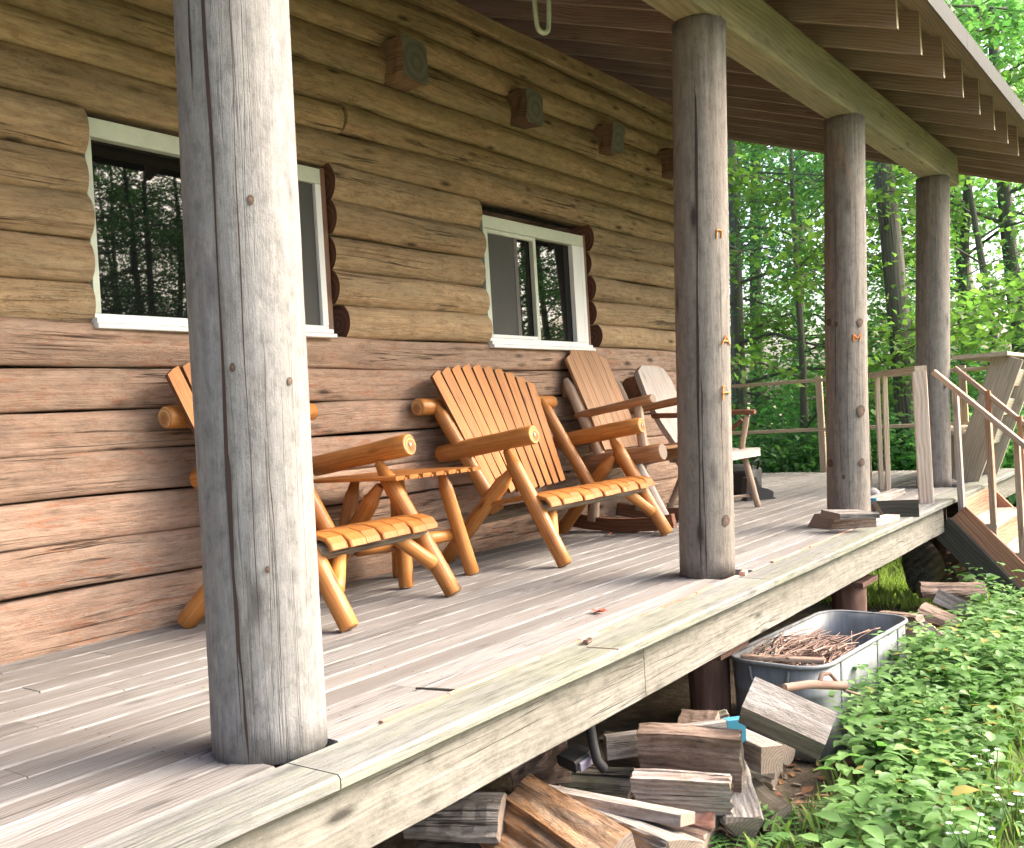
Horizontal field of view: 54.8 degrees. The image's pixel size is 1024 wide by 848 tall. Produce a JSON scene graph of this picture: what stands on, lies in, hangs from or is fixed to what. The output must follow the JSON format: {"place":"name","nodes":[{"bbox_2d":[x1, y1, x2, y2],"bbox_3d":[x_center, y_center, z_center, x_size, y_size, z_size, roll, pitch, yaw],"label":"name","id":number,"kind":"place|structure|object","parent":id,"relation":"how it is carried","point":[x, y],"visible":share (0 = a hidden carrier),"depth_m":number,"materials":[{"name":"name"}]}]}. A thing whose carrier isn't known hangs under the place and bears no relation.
{"place":"outdoors","nodes":[
{"label":"outdoors","id":0,"kind":"place"},
{"bbox_2d":[557,743,592,772],"bbox_3d":[0.261,1.322,3.914,0.132,0.081,0.112,-4,0,-43],"label":"plastic case","id":1,"kind":"object","parent":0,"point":[575,757],"visible":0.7,"depth_m":3.88,"materials":[{"name":"black plastic"}]},
{"bbox_2d":[373,403,1023,847],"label":"ground","id":2,"kind":"structure","parent":0,"point":[669,703],"depth_m":5.01,"materials":[{"name":"soil"}]},
{"bbox_2d":[0,0,677,664],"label":"log cabin","id":3,"kind":"object","parent":2,"relation":"on","point":[476,188],"visible":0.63,"depth_m":5.42,"materials":[{"name":"brown wood"}]},
{"bbox_2d":[82,117,336,338],"bbox_3d":[-1.437,-0.902,4.854,0.145,0.948,1.436,-3,0,36],"label":"window","id":4,"kind":"structure","parent":3,"relation":"in","point":[138,282],"depth_m":4.55,"materials":[{"name":"white plastic"}]},
{"bbox_2d":[478,215,595,350],"bbox_3d":[0.189,-0.974,7.087,0.145,0.910,1.323,-3,0,36],"label":"window","id":5,"kind":"structure","parent":3,"relation":"in","point":[536,284],"depth_m":7.05,"materials":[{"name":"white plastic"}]},
{"bbox_2d":[416,840,481,847],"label":"split log","id":6,"kind":"object","parent":2,"relation":"on","point":[429,844],"visible":0.09,"depth_m":3.59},
{"bbox_2d":[403,792,508,842],"bbox_3d":[-0.205,1.445,3.624,0.365,0.177,0.277,-3,0,9],"label":"split log","id":7,"kind":"object","parent":6,"relation":"on","point":[475,817],"visible":0.7,"depth_m":3.52,"materials":[{"name":"wood"}]},
{"bbox_2d":[479,831,527,847],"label":"split log","id":8,"kind":"object","parent":6,"relation":"on","point":[508,840],"visible":0.34,"depth_m":3.49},
{"bbox_2d":[503,808,563,847],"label":"split log","id":9,"kind":"object","parent":8,"relation":"on","point":[528,833],"visible":0.38,"depth_m":3.48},
{"bbox_2d":[506,773,635,847],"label":"split log","id":10,"kind":"object","parent":9,"relation":"on","point":[561,818],"visible":1,"depth_m":3.42,"materials":[{"name":"wood"}]},
{"bbox_2d":[0,468,1015,847],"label":"porch deck","id":11,"kind":"structure","parent":2,"relation":"on","point":[106,744],"depth_m":3.43,"materials":[{"name":"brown wood"}]},
{"bbox_2d":[173,0,327,764],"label":"porch post","id":12,"kind":"object","parent":11,"relation":"on","point":[244,276],"visible":0.99,"depth_m":2.53,"materials":[{"name":"grey wood"}]},
{"bbox_2d":[454,0,1023,186],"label":"porch roof","id":13,"kind":"structure","parent":12,"relation":"on","point":[923,88],"depth_m":7.10,"materials":[{"name":"brown wood"}]},
{"bbox_2d":[532,0,550,34],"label":"hanging tube loop","id":14,"kind":"object","parent":13,"relation":"hanging from","point":[539,30],"visible":1,"depth_m":4.77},
{"bbox_2d":[158,362,460,632],"bbox_3d":[-0.916,0.282,4.615,0.925,1.210,1.055,-3,0,30],"label":"log chair","id":15,"kind":"object","parent":11,"relation":"on","point":[406,529],"visible":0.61,"depth_m":4.65,"materials":[{"name":"brown wood"}]},
{"bbox_2d":[313,466,479,587],"bbox_3d":[-0.577,0.555,5.216,0.559,0.601,0.852,-3,0,36],"label":"log side table","id":16,"kind":"object","parent":11,"relation":"on","point":[402,567],"visible":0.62,"depth_m":5.16,"materials":[{"name":"brown wood"}]},
{"bbox_2d":[411,364,672,567],"bbox_3d":[0.246,0.201,6.243,0.929,1.213,1.583,-3,0,34],"label":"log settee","id":17,"kind":"object","parent":11,"relation":"on","point":[496,425],"visible":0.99,"depth_m":6.12,"materials":[{"name":"brown wood"}]},
{"bbox_2d":[586,726,607,772],"bbox_3d":[0.313,1.231,3.911,0.066,0.280,0.134,-4,0,-33],"label":"bent pipe","id":18,"kind":"object","parent":11,"relation":"attached to","point":[600,764],"visible":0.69,"depth_m":3.86,"materials":[{"name":"black metal"}]},
{"bbox_2d":[562,350,678,531],"bbox_3d":[0.924,0.081,7.224,0.851,1.335,0.847,-3,0,36],"label":"rocking chair","id":19,"kind":"object","parent":11,"relation":"on","point":[595,393],"visible":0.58,"depth_m":7.10,"materials":[{"name":"brown wood"}]},
{"bbox_2d":[622,365,760,516],"bbox_3d":[1.491,0.113,7.905,0.840,1.204,1.020,-3,0,36],"label":"plank chair","id":20,"kind":"object","parent":11,"relation":"on","point":[656,381],"visible":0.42,"depth_m":7.77,"materials":[{"name":"grey wood"}]},
{"bbox_2d":[672,14,734,578],"bbox_3d":[0.955,-0.617,4.963,0.386,2.766,0.301,-3,0,36],"label":"porch post","id":21,"kind":"object","parent":11,"relation":"on","point":[703,368],"visible":1,"depth_m":4.86,"materials":[{"name":"grey wood"}]},
{"bbox_2d":[741,477,775,500],"bbox_3d":[2.164,0.565,8.692,0.292,0.202,0.095,-4,0,-17],"label":"black boot","id":22,"kind":"object","parent":11,"relation":"on","point":[764,493],"visible":0.75,"depth_m":8.65,"materials":[{"name":"fabric"}]},
{"bbox_2d":[807,513,876,528],"bbox_3d":[2.165,0.637,6.494,0.416,0.085,0.183,-3,0,12],"label":"lumber offcut","id":23,"kind":"object","parent":11,"relation":"on","point":[817,521],"visible":0.67,"depth_m":6.41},
{"bbox_2d":[821,509,879,519],"bbox_3d":[2.142,0.570,6.268,0.329,0.045,0.219,-3,0,10],"label":"lumber offcut","id":24,"kind":"object","parent":23,"relation":"on","point":[841,514],"visible":1,"depth_m":6.19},
{"bbox_2d":[824,113,870,511],"bbox_3d":[2.265,-0.707,6.702,0.511,2.780,0.283,-4,0,-43],"label":"porch post","id":25,"kind":"object","parent":11,"relation":"on","point":[846,376],"visible":0.95,"depth_m":6.60,"materials":[{"name":"grey wood"}]},
{"bbox_2d":[731,365,988,471],"bbox_3d":[3.155,0.026,11.801,5.090,1.120,0.060,-3,0,36],"label":"railing","id":26,"kind":"object","parent":11,"relation":"on","point":[821,428],"visible":0.26,"depth_m":11.47,"materials":[{"name":"brown wood"}]},
{"bbox_2d":[876,514,899,525],"bbox_3d":[2.454,0.639,6.551,0.307,0.045,0.100,-4,0,-41],"label":"lumber offcut","id":27,"kind":"object","parent":11,"relation":"on","point":[885,519],"visible":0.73,"depth_m":6.53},
{"bbox_2d":[871,500,918,516],"bbox_3d":[2.650,0.588,6.826,0.306,0.120,0.024,-3,0,14],"label":"lumber offcut","id":28,"kind":"object","parent":11,"relation":"on","point":[905,508],"visible":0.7,"depth_m":6.81,"materials":[{"name":"grey wood"}]},
{"bbox_2d":[868,365,933,502],"bbox_3d":[3.288,0.068,8.526,0.121,1.067,2.014,-3,0,8],"label":"stair side railing","id":29,"kind":"object","parent":11,"relation":"on","point":[922,434],"visible":0.76,"depth_m":7.55,"materials":[{"name":"grey wood"}]},
{"bbox_2d":[915,175,951,487],"bbox_3d":[3.786,-0.812,8.876,0.289,2.772,0.456,-4,0,-31],"label":"porch post","id":30,"kind":"object","parent":11,"relation":"on","point":[932,320],"visible":0.82,"depth_m":8.75,"materials":[{"name":"grey wood"}]},
{"bbox_2d":[914,351,1023,481],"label":"deck bench","id":31,"kind":"object","parent":11,"relation":"on","point":[1003,382],"visible":0.52,"depth_m":9.07,"materials":[{"name":"brown wood"}]},
{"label":"lumber offcut","id":32,"kind":"object","parent":11,"relation":"on","visible":0},
{"bbox_2d":[870,488,904,504],"bbox_3d":[2.740,0.531,7.245,0.091,0.066,0.532,-3,0,43],"label":"lumber offcut","id":33,"kind":"object","parent":32,"relation":"on","point":[893,493],"visible":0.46,"depth_m":7.22,"materials":[{"name":"beige wood"}]},
{"bbox_2d":[659,823,715,847],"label":"split log","id":34,"kind":"object","parent":2,"relation":"on","point":[704,835],"visible":0.24,"depth_m":3.70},
{"bbox_2d":[630,768,733,815],"bbox_3d":[0.652,1.412,3.774,0.384,0.188,0.116,-3,0,15],"label":"split log","id":35,"kind":"object","parent":34,"relation":"on","point":[699,792],"visible":0.89,"depth_m":3.74,"materials":[{"name":"wood"}]},
{"bbox_2d":[687,812,719,831],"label":"split log","id":36,"kind":"object","parent":34,"relation":"on","point":[709,821],"visible":0.38,"depth_m":3.73,"materials":[{"name":"red wood"}]},
{"bbox_2d":[731,392,813,468],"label":"shrub","id":37,"kind":"object","parent":2,"relation":"on","point":[737,443],"depth_m":14.22,"materials":[{"name":"green plant"}]},
{"bbox_2d":[752,777,794,832],"bbox_3d":[1.016,1.559,3.996,0.154,0.163,0.265,-4,0,-20],"label":"split log","id":38,"kind":"object","parent":2,"relation":"on","point":[774,801],"visible":0.53,"depth_m":3.92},
{"bbox_2d":[732,409,818,472],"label":"shrub","id":39,"kind":"object","parent":2,"relation":"on","point":[760,458],"visible":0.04,"depth_m":13.54,"materials":[{"name":"green plant"}]},
{"bbox_2d":[729,144,823,389],"bbox_3d":[1.965,-4.223,22.210,10.898,11.727,9.026,-3,0,-4],"label":"maple tree","id":40,"kind":"object","parent":2,"relation":"on","point":[746,275],"depth_m":21.56,"materials":[{"name":"green plant"}]},
{"bbox_2d":[731,369,825,447],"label":"shrub","id":41,"kind":"object","parent":2,"relation":"on","point":[786,415],"visible":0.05,"depth_m":15.90,"materials":[{"name":"green plant"}]},
{"bbox_2d":[732,386,825,472],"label":"shrub","id":42,"kind":"object","parent":2,"relation":"on","point":[779,437],"visible":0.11,"depth_m":13.70,"materials":[{"name":"green plant"}]},
{"bbox_2d":[738,676,836,759],"bbox_3d":[1.085,1.160,3.894,0.385,0.316,0.207,-3,0,24],"label":"split log","id":43,"kind":"object","parent":2,"relation":"on","point":[790,719],"visible":1,"depth_m":3.84,"materials":[{"name":"wood"}]},
{"bbox_2d":[720,758,858,847],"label":"wood chips","id":44,"kind":"object","parent":2,"relation":"on","point":[784,776],"visible":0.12,"depth_m":4.24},
{"bbox_2d":[719,759,763,847],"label":"split log","id":45,"kind":"object","parent":44,"relation":"on","point":[747,813],"visible":0.51,"depth_m":3.73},
{"bbox_2d":[636,722,745,792],"bbox_3d":[0.715,1.333,3.936,0.414,0.280,0.163,-3,0,18],"label":"split log","id":46,"kind":"object","parent":45,"relation":"on","point":[688,747],"visible":0.73,"depth_m":3.88,"materials":[{"name":"wood"}]},
{"bbox_2d":[603,716,745,760],"bbox_3d":[0.680,1.306,4.101,0.610,0.102,0.042,-4,0,-12],"label":"teal end board","id":47,"kind":"object","parent":46,"relation":"on","point":[620,745],"visible":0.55,"depth_m":4.04,"materials":[{"name":"paint"}]},
{"bbox_2d":[749,769,779,789],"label":"split log","id":48,"kind":"object","parent":44,"relation":"on","point":[769,781],"visible":0.23,"depth_m":4.27,"materials":[{"name":"brown wood"}]},
{"bbox_2d":[776,741,794,765],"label":"split log","id":49,"kind":"object","parent":48,"relation":"on","point":[788,754],"visible":0.34,"depth_m":4.41,"materials":[{"name":"beige wood"}]},
{"bbox_2d":[720,799,870,847],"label":"grass","id":50,"kind":"structure","parent":44,"relation":"on","point":[825,836],"depth_m":3.79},
{"bbox_2d":[731,332,873,444],"bbox_3d":[5.953,-0.372,21.042,3.980,3.467,3.927,-3,0,29],"label":"shrub","id":51,"kind":"object","parent":2,"relation":"on","point":[771,393],"visible":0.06,"depth_m":20.64,"materials":[{"name":"green plant"}]},
{"bbox_2d":[737,144,873,427],"bbox_3d":[5.163,-5.885,21.358,9.988,14.426,7.773,-3,0,-10],"label":"forest tree","id":52,"kind":"object","parent":2,"relation":"on","point":[752,303],"depth_m":21.25,"materials":[{"name":"green plant"}]},
{"bbox_2d":[735,412,875,472],"bbox_3d":[3.907,0.790,13.738,2.455,2.167,2.488,-3,0,42],"label":"shrub","id":53,"kind":"object","parent":2,"relation":"on","point":[808,465],"visible":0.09,"depth_m":13.35,"materials":[{"name":"green plant"}]},
{"bbox_2d":[741,147,872,398],"bbox_3d":[7.378,-7.052,25.822,11.097,16.028,8.637,-3,0,19],"label":"forest tree","id":54,"kind":"object","parent":2,"relation":"on","point":[800,236],"depth_m":25.75,"materials":[{"name":"green plant"}]},
{"bbox_2d":[729,610,907,761],"bbox_3d":[1.652,1.340,5.202,0.534,0.461,1.319,-3,0,40],"label":"stock tank","id":55,"kind":"object","parent":2,"relation":"on","point":[844,623],"visible":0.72,"depth_m":4.93,"materials":[{"name":"metal"}]},
{"bbox_2d":[741,653,825,663],"bbox_3d":[1.305,1.132,4.761,0.393,0.020,0.050,-3,0,26],"label":"thin board","id":56,"kind":"object","parent":55,"relation":"on","point":[800,659],"visible":1,"depth_m":4.74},
{"bbox_2d":[741,626,879,665],"bbox_3d":[1.587,1.203,5.133,0.430,0.282,0.975,-3,0,40],"label":"stick heap","id":57,"kind":"object","parent":55,"relation":"in","point":[797,646],"visible":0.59,"depth_m":5.00,"materials":[{"name":"brown wood"}]},
{"bbox_2d":[728,145,914,347],"bbox_3d":[2.876,-5.519,23.543,14.923,13.933,9.973,-4,0,-38],"label":"maple tree","id":58,"kind":"object","parent":2,"relation":"on","point":[774,236],"visible":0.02,"depth_m":24.17,"materials":[{"name":"green plant"}]},
{"bbox_2d":[732,396,913,472],"bbox_3d":[4.363,0.734,14.048,2.664,2.288,3.237,-3,0,14],"label":"shrub","id":59,"kind":"object","parent":2,"relation":"on","point":[796,458],"visible":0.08,"depth_m":13.45,"materials":[{"name":"green plant"}]},
{"bbox_2d":[767,358,895,451],"bbox_3d":[6.133,0.080,17.901,3.390,2.912,4.120,-3,0,37],"label":"shrub","id":60,"kind":"object","parent":2,"relation":"on","point":[813,410],"visible":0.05,"depth_m":17.69,"materials":[{"name":"green plant"}]},
{"bbox_2d":[766,401,915,470],"bbox_3d":[4.625,0.713,13.996,2.455,2.167,2.488,-3,0,28],"label":"shrub","id":61,"kind":"object","parent":2,"relation":"on","point":[814,426],"visible":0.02,"depth_m":13.40,"materials":[{"name":"green plant"}]},
{"bbox_2d":[728,144,957,429],"bbox_3d":[3.078,-4.309,18.578,9.919,12.029,11.148,-3,0,41],"label":"hemlock tree","id":62,"kind":"object","parent":2,"relation":"on","point":[770,257],"visible":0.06,"depth_m":17.55,"materials":[{"name":"green plant"}]},
{"bbox_2d":[747,418,952,469],"bbox_3d":[5.076,0.632,14.199,3.290,2.224,2.671,-3,0,31],"label":"shrub","id":63,"kind":"object","parent":2,"relation":"on","point":[870,442],"visible":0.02,"depth_m":13.70,"materials":[{"name":"green plant"}]},
{"bbox_2d":[818,403,915,470],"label":"shrub","id":64,"kind":"object","parent":2,"relation":"on","point":[893,440],"visible":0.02,"depth_m":13.17,"materials":[{"name":"green plant"}]},
{"bbox_2d":[715,615,1023,847],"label":"leaf litter","id":65,"kind":"object","parent":2,"relation":"on","point":[805,789],"visible":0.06,"depth_m":4.30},
{"bbox_2d":[704,833,789,847],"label":"fern","id":66,"kind":"object","parent":65,"relation":"on","point":[725,843],"visible":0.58,"depth_m":3.70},
{"bbox_2d":[727,140,1023,459],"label":"maple tree","id":67,"kind":"object","parent":2,"relation":"on","point":[798,294],"visible":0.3,"depth_m":13.19,"materials":[{"name":"green plant"}]},
{"bbox_2d":[727,0,1023,466],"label":"hemlock tree","id":68,"kind":"object","parent":2,"relation":"on","point":[737,318],"visible":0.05,"depth_m":15.75,"materials":[{"name":"green plant"}]},
{"bbox_2d":[729,0,1023,405],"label":"maple tree","id":69,"kind":"object","parent":2,"relation":"on","point":[1007,191],"visible":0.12,"depth_m":16.67,"materials":[{"name":"green plant"}]},
{"bbox_2d":[730,0,1023,432],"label":"maple tree","id":70,"kind":"object","parent":2,"relation":"on","point":[984,279],"visible":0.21,"depth_m":14.25,"materials":[{"name":"green plant"}]},
{"bbox_2d":[730,0,1023,424],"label":"maple tree","id":71,"kind":"object","parent":2,"relation":"on","point":[772,254],"visible":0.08,"depth_m":18.02,"materials":[{"name":"green plant"}]},
{"bbox_2d":[746,2,1023,430],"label":"maple tree","id":72,"kind":"object","parent":2,"relation":"on","point":[965,245],"visible":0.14,"depth_m":16.51,"materials":[{"name":"green plant"}]},
{"bbox_2d":[748,0,1023,465],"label":"forest tree","id":73,"kind":"object","parent":2,"relation":"on","point":[891,240],"visible":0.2,"depth_m":13.42,"materials":[{"name":"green plant"}]},
{"bbox_2d":[760,0,1023,364],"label":"maple tree","id":74,"kind":"object","parent":2,"relation":"on","point":[960,11],"visible":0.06,"depth_m":17.71,"materials":[{"name":"green plant"}]},
{"bbox_2d":[870,402,915,470],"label":"shrub","id":75,"kind":"object","parent":2,"relation":"on","point":[902,462],"visible":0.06,"depth_m":13.20,"materials":[{"name":"green plant"}]},
{"bbox_2d":[798,562,1023,847],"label":"ground plants","id":76,"kind":"object","parent":2,"relation":"on","point":[906,728],"visible":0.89,"depth_m":4.36,"materials":[{"name":"green plant"}]},
{"bbox_2d":[781,671,860,695],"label":"dead branch","id":77,"kind":"object","parent":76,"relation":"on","point":[821,683],"visible":0.95,"depth_m":4.16,"materials":[{"name":"brown wood"}]},
{"bbox_2d":[901,541,944,592],"bbox_3d":[3.507,1.218,8.452,0.345,0.440,0.315,-3,0,36],"label":"dark stump","id":78,"kind":"object","parent":2,"relation":"on","point":[927,563],"visible":0.73,"depth_m":8.33,"materials":[{"name":"black wood"}]},
{"bbox_2d":[905,621,944,649],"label":"split log","id":79,"kind":"object","parent":2,"relation":"on","point":[908,631],"visible":0.25,"depth_m":6.57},
{"bbox_2d":[878,611,925,622],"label":"split log","id":80,"kind":"object","parent":79,"relation":"on","point":[912,617],"visible":0.63,"depth_m":6.46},
{"bbox_2d":[918,602,966,638],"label":"split log","id":81,"kind":"object","parent":2,"relation":"on","point":[939,618],"visible":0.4,"depth_m":6.59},
{"bbox_2d":[933,589,981,617],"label":"split log","id":82,"kind":"object","parent":81,"relation":"on","point":[946,600],"visible":0.69,"depth_m":6.70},
{"bbox_2d":[869,382,1015,470],"bbox_3d":[6.038,0.576,13.723,3.237,2.288,2.664,-4,0,-23],"label":"shrub","id":83,"kind":"object","parent":2,"relation":"on","point":[895,450],"visible":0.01,"depth_m":13.30,"materials":[{"name":"green plant"}]},
{"bbox_2d":[874,412,1015,505],"bbox_3d":[6.146,0.515,12.872,2.736,2.384,2.700,-3,0,-9],"label":"shrub","id":84,"kind":"object","parent":2,"relation":"on","point":[914,460],"visible":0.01,"depth_m":12.89,"materials":[{"name":"green plant"}]},
{"bbox_2d":[869,344,1023,444],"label":"shrub","id":85,"kind":"object","parent":2,"relation":"on","point":[975,396],"visible":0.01,"depth_m":15.96,"materials":[{"name":"green plant"}]},
{"bbox_2d":[870,0,1023,363],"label":"forest tree","id":86,"kind":"object","parent":2,"relation":"on","point":[955,227],"visible":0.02,"depth_m":21.68,"materials":[{"name":"green plant"}]},
{"bbox_2d":[917,582,987,600],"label":"split log","id":87,"kind":"object","parent":2,"relation":"on","point":[929,590],"visible":0.73,"depth_m":7.14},
{"bbox_2d":[883,395,1023,506],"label":"shrub","id":88,"kind":"object","parent":2,"relation":"on","point":[1007,452],"visible":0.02,"depth_m":12.15,"materials":[{"name":"green plant"}]},
{"bbox_2d":[945,813,995,847],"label":"white wildflower","id":89,"kind":"object","parent":2,"relation":"on","point":[966,831],"visible":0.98,"depth_m":3.44,"materials":[{"name":"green plant"}]},
{"bbox_2d":[931,366,1023,602],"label":"porch stairs","id":90,"kind":"structure","parent":2,"relation":"on","point":[984,529],"depth_m":7.63,"materials":[{"name":"brown wood"}]},
{"bbox_2d":[972,748,999,792],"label":"white wildflower","id":91,"kind":"object","parent":2,"relation":"on","point":[991,763],"visible":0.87,"depth_m":4.09,"materials":[{"name":"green plant"}]},
{"bbox_2d":[950,376,1023,504],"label":"shrub","id":92,"kind":"object","parent":2,"relation":"on","point":[1010,497],"visible":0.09,"depth_m":11.82,"materials":[{"name":"green plant"}]},
{"bbox_2d":[993,786,1023,841],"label":"white wildflower","id":93,"kind":"object","parent":2,"relation":"on","point":[1011,804],"visible":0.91,"depth_m":3.67,"materials":[{"name":"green plant"}]},
{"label":"split log","id":94,"kind":"object","parent":2,"relation":"on","visible":0},
{"bbox_2d":[592,808,703,847],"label":"split log","id":95,"kind":"object","parent":94,"relation":"on","point":[648,834],"visible":0.54,"depth_m":3.31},
{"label":"split log","id":96,"kind":"object","parent":2,"relation":"on","visible":0},
{"bbox_2d":[678,709,719,723],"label":"split log","id":97,"kind":"object","parent":96,"relation":"on","point":[688,716],"visible":0.44,"depth_m":4.52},
{"bbox_2d":[743,729,782,773],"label":"split log","id":98,"kind":"object","parent":96,"relation":"on","point":[763,755],"visible":0.7,"depth_m":4.08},
{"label":"split log","id":99,"kind":"object","parent":2,"relation":"on","visible":0},
{"bbox_2d":[558,766,636,799],"bbox_3d":[0.362,1.488,4.092,0.310,0.138,0.209,-3,0,18],"label":"split log","id":100,"kind":"object","parent":99,"relation":"on","point":[613,781],"visible":0.59,"depth_m":4.02,"materials":[{"name":"grey wood"}]},
{"bbox_2d":[599,731,639,768],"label":"split log","id":101,"kind":"object","parent":99,"relation":"on","point":[631,762],"visible":0.19,"depth_m":4.21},
{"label":"split log","id":102,"kind":"object","parent":2,"relation":"on","visible":0},
{"bbox_2d":[510,741,572,786],"bbox_3d":[0.117,1.435,4.134,0.264,0.232,0.331,-3,0,1],"label":"split log","id":103,"kind":"object","parent":102,"relation":"on","point":[545,767],"visible":0.42,"depth_m":4.01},
{"bbox_2d":[733,458,761,494],"bbox_3d":[2.173,0.491,9.276,0.366,0.340,0.410,-3,0,36],"label":"black bag","id":104,"kind":"object","parent":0,"point":[739,474],"visible":0.39,"depth_m":9.14,"materials":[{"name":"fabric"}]},
{"bbox_2d":[728,0,1023,402],"label":"sky","id":105,"kind":"structure","parent":0,"point":[977,285],"materials":[{"name":"white"}]},
{"bbox_2d":[743,618,1023,847],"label":"grass","id":106,"kind":"structure","parent":0,"point":[998,835],"depth_m":3.95,"materials":[{"name":"plant"}]},
{"bbox_2d":[819,556,990,613],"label":"grass","id":107,"kind":"structure","parent":0,"point":[898,591],"depth_m":8.53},
{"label":"split log","id":108,"kind":"object","parent":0,"visible":0},
{"bbox_2d":[517,784,694,826],"bbox_3d":[0.329,1.380,3.593,0.673,0.068,0.126,-3,0,34],"label":"split log","id":109,"kind":"object","parent":108,"relation":"on","point":[666,815],"visible":0.69,"depth_m":3.48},
{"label":"split log","id":110,"kind":"object","parent":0,"visible":0},
{"bbox_2d":[942,570,973,582],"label":"split log","id":111,"kind":"object","parent":110,"relation":"on","point":[955,577],"visible":0.36,"depth_m":8.47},
{"bbox_2d":[945,563,966,573],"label":"split log","id":112,"kind":"object","parent":111,"relation":"on","point":[955,570],"visible":0.46,"depth_m":8.45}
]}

